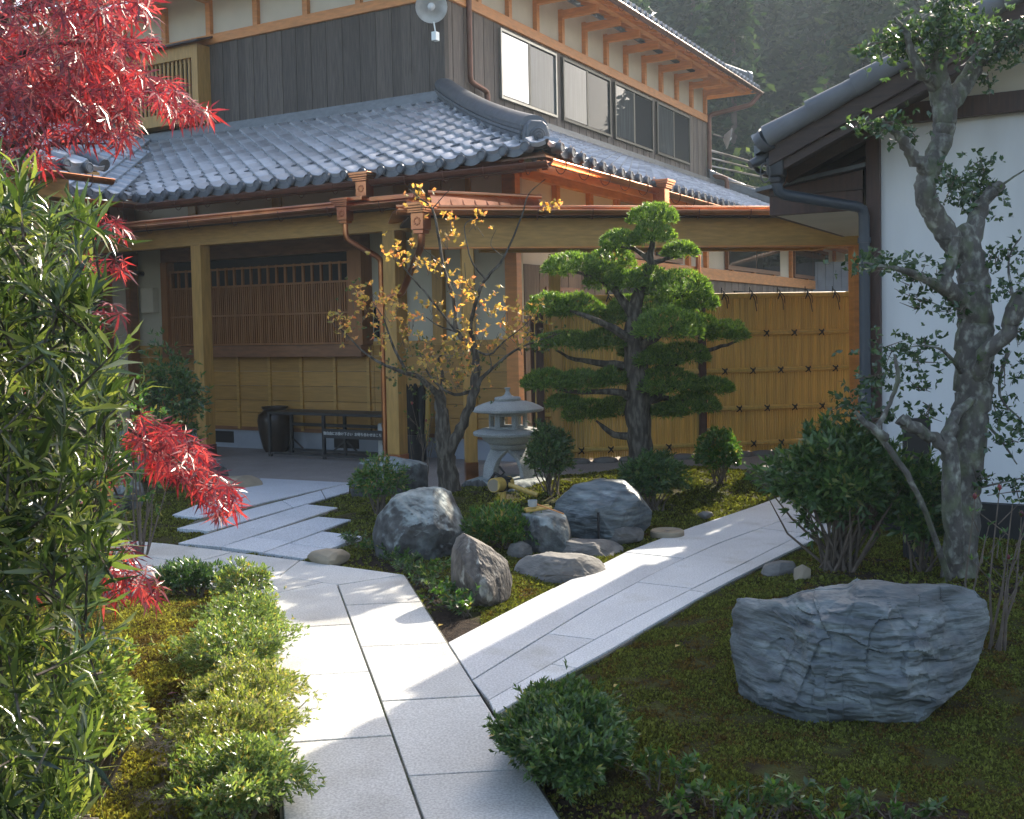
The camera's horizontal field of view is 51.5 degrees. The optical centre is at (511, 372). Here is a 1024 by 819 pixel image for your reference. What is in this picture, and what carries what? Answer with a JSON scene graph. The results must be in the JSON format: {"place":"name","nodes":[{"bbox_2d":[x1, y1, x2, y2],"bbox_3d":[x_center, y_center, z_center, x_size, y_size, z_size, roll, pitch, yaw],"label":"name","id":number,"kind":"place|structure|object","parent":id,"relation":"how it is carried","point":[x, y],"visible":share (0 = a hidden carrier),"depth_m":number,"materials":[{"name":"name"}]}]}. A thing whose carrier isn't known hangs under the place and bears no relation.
{"place":"outdoors","nodes":[
{"label":"outdoors","id":0,"kind":"place"},
{"bbox_2d":[172,478,361,560],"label":"zigzag paving","id":1,"kind":"structure","parent":0,"point":[300,541],"depth_m":8.87,"materials":[{"name":"stone"}]},
{"bbox_2d":[0,539,557,818],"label":"path","id":2,"kind":"structure","parent":0,"point":[436,709],"depth_m":4.49,"materials":[{"name":"stone"}]},
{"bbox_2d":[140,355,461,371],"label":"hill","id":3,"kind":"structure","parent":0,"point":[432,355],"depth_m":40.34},
{"bbox_2d":[643,0,716,53],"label":"cedar tree","id":4,"kind":"object","parent":3,"relation":"on","point":[653,6],"visible":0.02,"depth_m":58.73,"materials":[{"name":"green plant"}]},
{"bbox_2d":[650,0,750,168],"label":"cedar tree","id":5,"kind":"object","parent":3,"relation":"on","point":[682,18],"visible":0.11,"depth_m":48.80,"materials":[{"name":"green plant"}]},
{"bbox_2d":[706,148,757,184],"bbox_3d":[6.007,-3.407,38.016,7.666,8.978,7.917,-2,3,-28],"label":"broadleaf tree","id":6,"kind":"object","parent":3,"relation":"on","point":[736,153],"visible":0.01,"depth_m":36.18,"materials":[{"name":"green plant"}]},
{"bbox_2d":[692,0,796,183],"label":"cedar tree","id":7,"kind":"object","parent":3,"relation":"on","point":[728,20],"visible":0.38,"depth_m":38.95,"materials":[{"name":"green plant"}]},
{"bbox_2d":[734,147,770,186],"bbox_3d":[8.364,-3.328,35.020,7.917,8.978,7.666,-1,2,0],"label":"broadleaf tree","id":8,"kind":"object","parent":3,"relation":"on","point":[742,178],"depth_m":34.31,"materials":[{"name":"green plant"}]},
{"bbox_2d":[737,0,817,157],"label":"cedar tree","id":9,"kind":"object","parent":3,"relation":"on","point":[772,33],"visible":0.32,"depth_m":50.53,"materials":[{"name":"green plant"}]},
{"bbox_2d":[765,0,823,170],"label":"cedar tree","id":10,"kind":"object","parent":3,"relation":"on","point":[789,17],"visible":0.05,"depth_m":59.75,"materials":[{"name":"green plant"}]},
{"bbox_2d":[765,0,857,120],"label":"cedar tree","id":11,"kind":"object","parent":3,"relation":"on","point":[808,11],"visible":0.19,"depth_m":49.17,"materials":[{"name":"green plant"}]},
{"bbox_2d":[798,0,911,104],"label":"cedar tree","id":12,"kind":"object","parent":3,"relation":"on","point":[855,21],"visible":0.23,"depth_m":39.18,"materials":[{"name":"green plant"}]},
{"bbox_2d":[887,0,938,29],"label":"cedar tree","id":13,"kind":"object","parent":3,"relation":"on","point":[912,4],"visible":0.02,"depth_m":48.00,"materials":[{"name":"green plant"}]},
{"bbox_2d":[2,443,788,486],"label":"pavement","id":14,"kind":"structure","parent":0,"point":[255,462],"depth_m":12.53,"materials":[{"name":"concrete"}]},
{"bbox_2d":[257,405,289,451],"bbox_3d":[-3.184,0.761,14.272,0.470,0.605,0.467,-1,2,0],"label":"pot","id":15,"kind":"object","parent":14,"relation":"on","point":[280,433],"visible":0.79,"depth_m":14.11,"materials":[{"name":"ceramic"}]},
{"bbox_2d":[267,409,381,458],"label":"bench","id":16,"kind":"object","parent":14,"relation":"on","point":[344,434],"visible":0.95,"depth_m":13.41,"materials":[{"name":"black paint"}]},
{"bbox_2d":[382,190,859,480],"bbox_3d":[1.565,-0.443,11.857,5.900,3.065,1.785,-2,2,-10],"label":"roofed corridor","id":17,"kind":"object","parent":14,"relation":"on","point":[581,228],"visible":0.72,"depth_m":11.17,"materials":[{"name":"brown wood"}]},
{"bbox_2d":[529,286,849,458],"bbox_3d":[2.217,0.003,12.770,4.051,2.030,0.182,-2,2,-9],"label":"bamboo fence","id":18,"kind":"object","parent":14,"relation":"on","point":[783,370],"visible":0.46,"depth_m":12.93,"materials":[{"name":"yellow"}]},
{"bbox_2d":[406,383,430,460],"bbox_3d":[-1.163,0.608,12.961,0.260,0.941,0.300,1,3,44],"label":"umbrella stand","id":19,"kind":"object","parent":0,"point":[423,406],"visible":0.63,"depth_m":12.88,"materials":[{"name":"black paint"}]},
{"bbox_2d":[1,438,1023,818],"bbox_3d":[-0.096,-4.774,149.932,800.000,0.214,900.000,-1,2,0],"label":"ground","id":20,"kind":"structure","parent":0,"point":[453,626],"depth_m":4.19,"materials":[{"name":"plant"}]},
{"bbox_2d":[0,102,115,486],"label":"entrance porch","id":21,"kind":"object","parent":20,"relation":"on","point":[81,164],"visible":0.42,"depth_m":11.01,"materials":[{"name":"tile"}]},
{"bbox_2d":[0,136,170,818],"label":"narrow leaved shrub","id":22,"kind":"object","parent":20,"relation":"on","point":[46,735],"visible":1,"depth_m":2.77,"materials":[{"name":"green plant"}]},
{"bbox_2d":[5,631,167,800],"bbox_3d":[-1.471,1.197,3.651,0.505,0.631,0.506,-3,3,-38],"label":"shrub","id":23,"kind":"object","parent":20,"relation":"on","point":[120,687],"visible":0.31,"depth_m":3.63,"materials":[{"name":"green plant"}]},
{"bbox_2d":[0,0,250,621],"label":"red maple","id":24,"kind":"object","parent":20,"relation":"on","point":[60,95],"visible":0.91,"depth_m":3.73,"materials":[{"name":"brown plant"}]},
{"bbox_2d":[111,477,144,510],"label":"rock","id":25,"kind":"object","parent":20,"relation":"on","point":[120,489],"visible":0.27,"depth_m":9.70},
{"bbox_2d":[99,374,182,554],"bbox_3d":[-2.692,0.707,7.689,0.621,1.399,0.556,-3,3,-37],"label":"vine shrub","id":26,"kind":"object","parent":20,"relation":"on","point":[139,499],"visible":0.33,"depth_m":7.70,"materials":[{"name":"green plant"}]},
{"bbox_2d":[128,327,213,477],"bbox_3d":[-3.791,0.347,11.884,0.937,1.736,0.780,-2,2,-11],"label":"shrub","id":27,"kind":"object","parent":20,"relation":"on","point":[173,391],"visible":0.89,"depth_m":11.76,"materials":[{"name":"green plant"}]},
{"bbox_2d":[165,410,208,471],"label":"shrub","id":28,"kind":"object","parent":20,"relation":"on","point":[195,429],"visible":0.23,"depth_m":11.97,"materials":[{"name":"green plant"}]},
{"bbox_2d":[0,567,377,717],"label":"moss","id":29,"kind":"object","parent":20,"relation":"on","point":[155,637],"visible":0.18,"depth_m":5.45,"materials":[{"name":"green plant"}]},
{"bbox_2d":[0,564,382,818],"bbox_3d":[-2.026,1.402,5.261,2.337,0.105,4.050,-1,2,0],"label":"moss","id":30,"kind":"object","parent":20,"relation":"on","point":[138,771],"visible":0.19,"depth_m":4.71,"materials":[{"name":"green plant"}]},
{"bbox_2d":[146,555,237,597],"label":"azalea","id":31,"kind":"object","parent":20,"relation":"on","point":[196,572],"visible":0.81,"depth_m":6.49,"materials":[{"name":"green plant"}]},
{"bbox_2d":[181,458,228,483],"bbox_3d":[-3.327,1.081,11.508,0.442,0.340,0.452,1,3,36],"label":"rock","id":32,"kind":"object","parent":20,"relation":"on","point":[222,468],"visible":0.18,"depth_m":11.38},
{"bbox_2d":[135,601,309,689],"bbox_3d":[-1.276,1.273,4.934,0.706,0.391,0.697,1,3,38],"label":"azalea","id":33,"kind":"object","parent":20,"relation":"on","point":[212,649],"visible":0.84,"depth_m":4.82,"materials":[{"name":"green plant"}]},
{"bbox_2d":[210,475,262,488],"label":"rock","id":34,"kind":"object","parent":20,"relation":"on","point":[248,480],"visible":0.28,"depth_m":11.04,"materials":[{"name":"beige stone"}]},
{"bbox_2d":[153,677,322,770],"bbox_3d":[-0.991,1.336,3.988,0.680,0.335,0.585,-4,3,-44],"label":"azalea","id":35,"kind":"object","parent":20,"relation":"on","point":[213,715],"visible":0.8,"depth_m":3.93,"materials":[{"name":"green plant"}]},
{"bbox_2d":[150,725,326,818],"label":"azalea","id":36,"kind":"object","parent":20,"relation":"on","point":[255,763],"visible":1,"depth_m":3.48,"materials":[{"name":"green plant"}]},
{"bbox_2d":[208,555,277,600],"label":"azalea","id":37,"kind":"object","parent":20,"relation":"on","point":[234,575],"visible":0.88,"depth_m":6.18,"materials":[{"name":"green plant"}]},
{"bbox_2d":[187,578,303,648],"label":"azalea","id":38,"kind":"object","parent":20,"relation":"on","point":[267,608],"visible":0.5,"depth_m":5.34,"materials":[{"name":"green plant"}]},
{"bbox_2d":[169,646,326,724],"bbox_3d":[-1.089,1.317,4.421,0.659,0.345,0.635,-2,3,-29],"label":"azalea","id":39,"kind":"object","parent":20,"relation":"on","point":[265,674],"visible":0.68,"depth_m":4.38,"materials":[{"name":"green plant"}]},
{"bbox_2d":[307,548,349,565],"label":"rock","id":40,"kind":"object","parent":20,"relation":"on","point":[331,556],"visible":0.91,"depth_m":7.34,"materials":[{"name":"beige stone"}]},
{"bbox_2d":[337,529,366,544],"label":"ground plant","id":41,"kind":"object","parent":20,"relation":"on","point":[353,537],"visible":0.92,"depth_m":8.03,"materials":[{"name":"green plant"}]},
{"bbox_2d":[346,451,414,514],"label":"azalea","id":42,"kind":"object","parent":20,"relation":"on","point":[392,480],"visible":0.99,"depth_m":9.09,"materials":[{"name":"green plant"}]},
{"bbox_2d":[350,456,427,496],"bbox_3d":[-1.195,1.045,10.289,0.766,0.442,0.619,-1,2,0],"label":"rock","id":43,"kind":"object","parent":20,"relation":"on","point":[417,472],"visible":0.32,"depth_m":10.18,"materials":[{"name":"stone"}]},
{"bbox_2d":[379,542,400,562],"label":"ground plant","id":44,"kind":"object","parent":20,"relation":"on","point":[393,555],"visible":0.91,"depth_m":7.34,"materials":[{"name":"green plant"}]},
{"bbox_2d":[394,547,419,570],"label":"ground plant","id":45,"kind":"object","parent":20,"relation":"on","point":[400,561],"visible":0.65,"depth_m":7.13,"materials":[{"name":"green plant"}]},
{"bbox_2d":[390,558,435,576],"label":"ground plant","id":46,"kind":"object","parent":20,"relation":"on","point":[414,568],"visible":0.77,"depth_m":6.95,"materials":[{"name":"green plant"}]},
{"bbox_2d":[372,487,464,560],"bbox_3d":[-0.663,1.111,7.619,0.688,0.550,0.565,-1,2,0],"label":"rock","id":47,"kind":"object","parent":20,"relation":"on","point":[425,522],"visible":0.84,"depth_m":7.44,"materials":[{"name":"stone"}]},
{"bbox_2d":[403,402,435,472],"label":"bare shrub","id":48,"kind":"object","parent":20,"relation":"on","point":[429,440],"visible":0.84,"depth_m":10.41,"materials":[{"name":"brown plant"}]},
{"bbox_2d":[0,0,848,461],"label":"house","id":49,"kind":"structure","parent":20,"relation":"on","point":[262,218],"depth_m":15.00,"materials":[{"name":"brown wood"}]},
{"bbox_2d":[498,27,557,117],"bbox_3d":[0.299,-5.086,18.162,0.054,1.140,2.010,0,3,29],"label":"upper window","id":50,"kind":"structure","parent":49,"relation":"in","point":[527,74],"depth_m":18.07,"materials":[{"name":"glass"}]},
{"bbox_2d":[561,57,611,136],"bbox_3d":[1.432,-5.194,20.166,0.054,1.140,2.100,0,3,29],"label":"upper window","id":51,"kind":"structure","parent":49,"relation":"in","point":[585,97],"depth_m":20.07,"materials":[{"name":"glass"}]},
{"bbox_2d":[613,81,653,151],"bbox_3d":[2.550,-5.299,22.144,0.054,1.140,2.030,0,3,29],"label":"upper window","id":52,"kind":"structure","parent":49,"relation":"in","point":[633,121],"depth_m":22.04,"materials":[{"name":"glass"}]},
{"bbox_2d":[621,252,682,263],"bbox_3d":[2.157,-2.069,16.237,0.075,0.720,2.450,0,3,29],"label":"side window","id":53,"kind":"structure","parent":49,"relation":"in","point":[656,256],"depth_m":16.44,"materials":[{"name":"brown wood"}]},
{"bbox_2d":[655,101,690,165],"bbox_3d":[3.679,-5.406,24.140,0.054,1.140,2.080,0,3,29],"label":"upper window","id":54,"kind":"structure","parent":49,"relation":"in","point":[673,139],"depth_m":24.04,"materials":[{"name":"glass"}]},
{"bbox_2d":[725,251,779,275],"bbox_3d":[4.775,-2.317,20.868,0.075,0.720,3.500,0,3,29],"label":"side window","id":55,"kind":"structure","parent":49,"relation":"in","point":[760,262],"depth_m":20.73,"materials":[{"name":"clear glass"}]},
{"bbox_2d":[793,250,828,279],"bbox_3d":[7.012,-2.528,24.825,0.075,0.720,3.200,0,3,29],"label":"side window","id":56,"kind":"structure","parent":49,"relation":"in","point":[803,261],"depth_m":24.26,"materials":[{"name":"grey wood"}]},
{"bbox_2d":[406,556,449,585],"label":"ground plant","id":57,"kind":"object","parent":20,"relation":"on","point":[420,572],"visible":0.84,"depth_m":6.75,"materials":[{"name":"green plant"}]},
{"bbox_2d":[27,488,831,818],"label":"path bedding","id":58,"kind":"object","parent":20,"relation":"on","point":[625,644],"visible":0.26,"depth_m":5.67,"materials":[{"name":"concrete"}]},
{"bbox_2d":[421,572,449,595],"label":"ground plant","id":59,"kind":"object","parent":20,"relation":"on","point":[426,580],"visible":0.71,"depth_m":6.47,"materials":[{"name":"green plant"}]},
{"bbox_2d":[428,556,450,575],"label":"ground plant","id":60,"kind":"object","parent":20,"relation":"on","point":[432,568],"visible":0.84,"depth_m":6.92,"materials":[{"name":"green plant"}]},
{"bbox_2d":[430,579,456,601],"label":"ground plant","id":61,"kind":"object","parent":20,"relation":"on","point":[446,584],"visible":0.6,"depth_m":6.27,"materials":[{"name":"green plant"}]},
{"bbox_2d":[419,585,474,611],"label":"ground plant","id":62,"kind":"object","parent":20,"relation":"on","point":[444,599],"visible":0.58,"depth_m":6.07,"materials":[{"name":"green plant"}]},
{"bbox_2d":[327,179,583,491],"bbox_3d":[-0.496,-0.292,9.235,2.240,2.732,0.889,-1,2,6],"label":"autumn tree","id":63,"kind":"object","parent":20,"relation":"on","point":[447,442],"visible":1,"depth_m":9.21,"materials":[{"name":"yellow plant"}]},
{"bbox_2d":[446,583,481,617],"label":"ground plant","id":64,"kind":"object","parent":20,"relation":"on","point":[460,603],"visible":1,"depth_m":5.95,"materials":[{"name":"green plant"}]},
{"bbox_2d":[451,533,511,606],"bbox_3d":[-0.182,1.182,6.285,0.367,0.440,0.368,-1,2,0],"label":"rock","id":65,"kind":"object","parent":20,"relation":"on","point":[478,562],"visible":0.93,"depth_m":6.21,"materials":[{"name":"stone"}]},
{"bbox_2d":[459,498,541,549],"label":"azalea","id":66,"kind":"object","parent":20,"relation":"on","point":[487,524],"visible":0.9,"depth_m":7.57,"materials":[{"name":"green plant"}]},
{"bbox_2d":[461,474,553,491],"bbox_3d":[0.024,1.127,10.080,1.047,0.264,0.864,-1,2,0],"label":"rock","id":67,"kind":"object","parent":20,"relation":"on","point":[480,481],"visible":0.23,"depth_m":9.99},
{"bbox_2d":[473,387,543,477],"bbox_3d":[-0.035,0.599,10.234,0.690,0.905,0.690,-1,2,0],"label":"stone lantern","id":68,"kind":"object","parent":20,"relation":"on","point":[500,437],"visible":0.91,"depth_m":10.06,"materials":[{"name":"stone"}]},
{"bbox_2d":[0,464,1023,614],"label":"moss","id":69,"kind":"object","parent":20,"relation":"on","point":[729,502],"visible":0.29,"depth_m":8.88,"materials":[{"name":"green plant"}]},
{"bbox_2d":[488,466,537,503],"bbox_3d":[0.008,1.009,9.091,0.432,0.420,0.279,-1,2,0],"label":"bamboo spout","id":70,"kind":"object","parent":20,"relation":"on","point":[502,483],"visible":0.96,"depth_m":9.03,"materials":[{"name":"beige wood"}]},
{"bbox_2d":[507,541,532,557],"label":"rock","id":71,"kind":"object","parent":20,"relation":"on","point":[521,549],"visible":0.84,"depth_m":7.43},
{"bbox_2d":[513,509,570,553],"bbox_3d":[0.218,1.174,7.726,0.427,0.340,0.515,-1,2,0],"label":"stone basin","id":72,"kind":"object","parent":20,"relation":"on","point":[549,529],"visible":0.58,"depth_m":7.50,"materials":[{"name":"stone"}]},
{"bbox_2d":[520,417,583,495],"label":"shrub","id":73,"kind":"object","parent":20,"relation":"on","point":[558,453],"visible":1,"depth_m":9.51,"materials":[{"name":"green plant"}]},
{"bbox_2d":[514,551,605,583],"bbox_3d":[0.314,1.272,6.890,0.606,0.184,0.368,-1,2,0],"label":"rock","id":74,"kind":"object","parent":20,"relation":"on","point":[553,567],"visible":0.8,"depth_m":6.83,"materials":[{"name":"stone"}]},
{"bbox_2d":[482,658,642,805],"bbox_3d":[0.172,1.305,3.852,0.592,0.367,0.875,-1,2,0],"label":"azalea","id":75,"kind":"object","parent":20,"relation":"on","point":[569,734],"visible":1,"depth_m":3.67,"materials":[{"name":"green plant"}]},
{"bbox_2d":[562,538,622,556],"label":"rock","id":76,"kind":"object","parent":20,"relation":"on","point":[597,547],"visible":0.56,"depth_m":7.48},
{"bbox_2d":[554,478,651,539],"bbox_3d":[0.684,1.071,8.093,0.763,0.517,0.588,-1,2,0],"label":"rock","id":77,"kind":"object","parent":20,"relation":"on","point":[617,503],"visible":0.73,"depth_m":7.92,"materials":[{"name":"stone"}]},
{"bbox_2d":[610,526,643,544],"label":"rock","id":78,"kind":"object","parent":20,"relation":"on","point":[625,535],"visible":0.78,"depth_m":7.81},
{"bbox_2d":[608,744,656,775],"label":"ground plant","id":79,"kind":"object","parent":20,"relation":"on","point":[639,762],"visible":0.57,"depth_m":3.79,"materials":[{"name":"green plant"}]},
{"bbox_2d":[519,200,751,494],"bbox_3d":[1.144,-0.195,9.646,2.212,2.755,1.090,-1,2,0],"label":"cloud pruned tree","id":80,"kind":"object","parent":20,"relation":"on","point":[641,394],"visible":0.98,"depth_m":9.64,"materials":[{"name":"green plant"}]},
{"bbox_2d":[618,744,669,790],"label":"ground plant","id":81,"kind":"object","parent":20,"relation":"on","point":[660,758],"visible":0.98,"depth_m":3.71,"materials":[{"name":"green plant"}]},
{"bbox_2d":[616,447,695,510],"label":"shrub","id":82,"kind":"object","parent":20,"relation":"on","point":[651,474],"visible":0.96,"depth_m":8.98,"materials":[{"name":"green plant"}]},
{"bbox_2d":[655,786,695,818],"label":"ground plant","id":83,"kind":"object","parent":20,"relation":"on","point":[672,805],"visible":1,"depth_m":3.46,"materials":[{"name":"green plant"}]},
{"bbox_2d":[663,743,700,797],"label":"ground plant","id":84,"kind":"object","parent":20,"relation":"on","point":[687,761],"visible":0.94,"depth_m":3.61,"materials":[{"name":"green plant"}]},
{"bbox_2d":[668,754,711,806],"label":"ground plant","id":85,"kind":"object","parent":20,"relation":"on","point":[695,786],"visible":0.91,"depth_m":3.54,"materials":[{"name":"green plant"}]},
{"bbox_2d":[690,425,745,484],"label":"round shrub","id":86,"kind":"object","parent":20,"relation":"on","point":[710,451],"visible":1,"depth_m":9.90,"materials":[{"name":"green plant"}]},
{"bbox_2d":[696,778,742,818],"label":"ground plant","id":87,"kind":"object","parent":20,"relation":"on","point":[726,802],"visible":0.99,"depth_m":3.46,"materials":[{"name":"green plant"}]},
{"bbox_2d":[728,776,772,818],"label":"ground plant","id":88,"kind":"object","parent":20,"relation":"on","point":[750,811],"visible":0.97,"depth_m":3.42,"materials":[{"name":"green plant"}]},
{"bbox_2d":[480,519,1023,818],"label":"moss","id":89,"kind":"object","parent":20,"relation":"on","point":[651,735],"visible":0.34,"depth_m":4.14,"materials":[{"name":"green plant"}]},
{"bbox_2d":[761,560,795,576],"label":"rock","id":90,"kind":"object","parent":20,"relation":"on","point":[778,568],"visible":0.77,"depth_m":6.73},
{"bbox_2d":[759,777,802,818],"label":"ground plant","id":91,"kind":"object","parent":20,"relation":"on","point":[779,792],"visible":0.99,"depth_m":3.41,"materials":[{"name":"green plant"}]},
{"bbox_2d":[759,772,817,811],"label":"ground plant","id":92,"kind":"object","parent":20,"relation":"on","point":[785,777],"visible":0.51,"depth_m":3.49,"materials":[{"name":"green plant"}]},
{"bbox_2d":[793,564,810,579],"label":"rock","id":93,"kind":"object","parent":20,"relation":"on","point":[801,571],"visible":0.72,"depth_m":6.47,"materials":[{"name":"beige stone"}]},
{"bbox_2d":[801,785,856,818],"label":"ground plant","id":94,"kind":"object","parent":20,"relation":"on","point":[817,812],"visible":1,"depth_m":3.38,"materials":[{"name":"green plant"}]},
{"bbox_2d":[813,247,847,291],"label":"outbuilding","id":95,"kind":"structure","parent":20,"relation":"on","point":[825,279],"depth_m":25.05,"materials":[{"name":"concrete"}]},
{"bbox_2d":[743,410,927,572],"bbox_3d":[2.110,0.736,6.672,1.055,1.081,0.911,-2,3,-20],"label":"shrub","id":96,"kind":"object","parent":20,"relation":"on","point":[843,471],"visible":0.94,"depth_m":6.53,"materials":[{"name":"green plant"}]},
{"bbox_2d":[841,777,877,818],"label":"ground plant","id":97,"kind":"object","parent":20,"relation":"on","point":[846,786],"visible":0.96,"depth_m":3.42,"materials":[{"name":"green plant"}]},
{"bbox_2d":[730,578,989,723],"bbox_3d":[1.468,1.174,4.441,1.020,0.636,0.668,-1,2,0],"label":"rock","id":98,"kind":"object","parent":20,"relation":"on","point":[873,650],"visible":0.94,"depth_m":4.24,"materials":[{"name":"stone"}]},
{"bbox_2d":[748,0,1023,540],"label":"storehouse","id":99,"kind":"structure","parent":20,"relation":"on","point":[824,172],"depth_m":7.75,"materials":[{"name":"paint"}]},
{"bbox_2d":[853,780,940,818],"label":"ground plant","id":100,"kind":"object","parent":20,"relation":"on","point":[896,804],"visible":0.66,"depth_m":3.44,"materials":[{"name":"green plant"}]},
{"bbox_2d":[876,446,944,571],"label":"shrub","id":101,"kind":"object","parent":20,"relation":"on","point":[910,520],"visible":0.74,"depth_m":6.41,"materials":[{"name":"green plant"}]},
{"bbox_2d":[902,418,930,558],"bbox_3d":[2.679,0.777,7.021,0.180,0.950,0.040,-2,2,-10],"label":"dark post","id":102,"kind":"object","parent":20,"relation":"on","point":[916,443],"visible":0.07,"depth_m":6.99,"materials":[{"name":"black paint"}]},
{"bbox_2d":[892,794,948,818],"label":"ground plant","id":103,"kind":"object","parent":20,"relation":"on","point":[927,810],"visible":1,"depth_m":3.36,"materials":[{"name":"green plant"}]},
{"bbox_2d":[823,0,1023,581],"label":"gnarled tree","id":104,"kind":"object","parent":20,"relation":"on","point":[959,442],"visible":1,"depth_m":6.13,"materials":[{"name":"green plant"}]},
{"bbox_2d":[964,484,1023,651],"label":"bare shrub","id":105,"kind":"object","parent":20,"relation":"on","point":[1003,625],"visible":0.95,"depth_m":4.94,"materials":[{"name":"brown plant"}]},
{"bbox_2d":[449,497,831,713],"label":"side path","id":106,"kind":"structure","parent":0,"point":[580,622],"depth_m":6.16,"materials":[{"name":"stone"}]},
{"bbox_2d":[650,527,683,538],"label":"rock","id":107,"kind":"object","parent":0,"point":[666,532],"visible":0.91,"depth_m":8.02,"materials":[{"name":"beige stone"}]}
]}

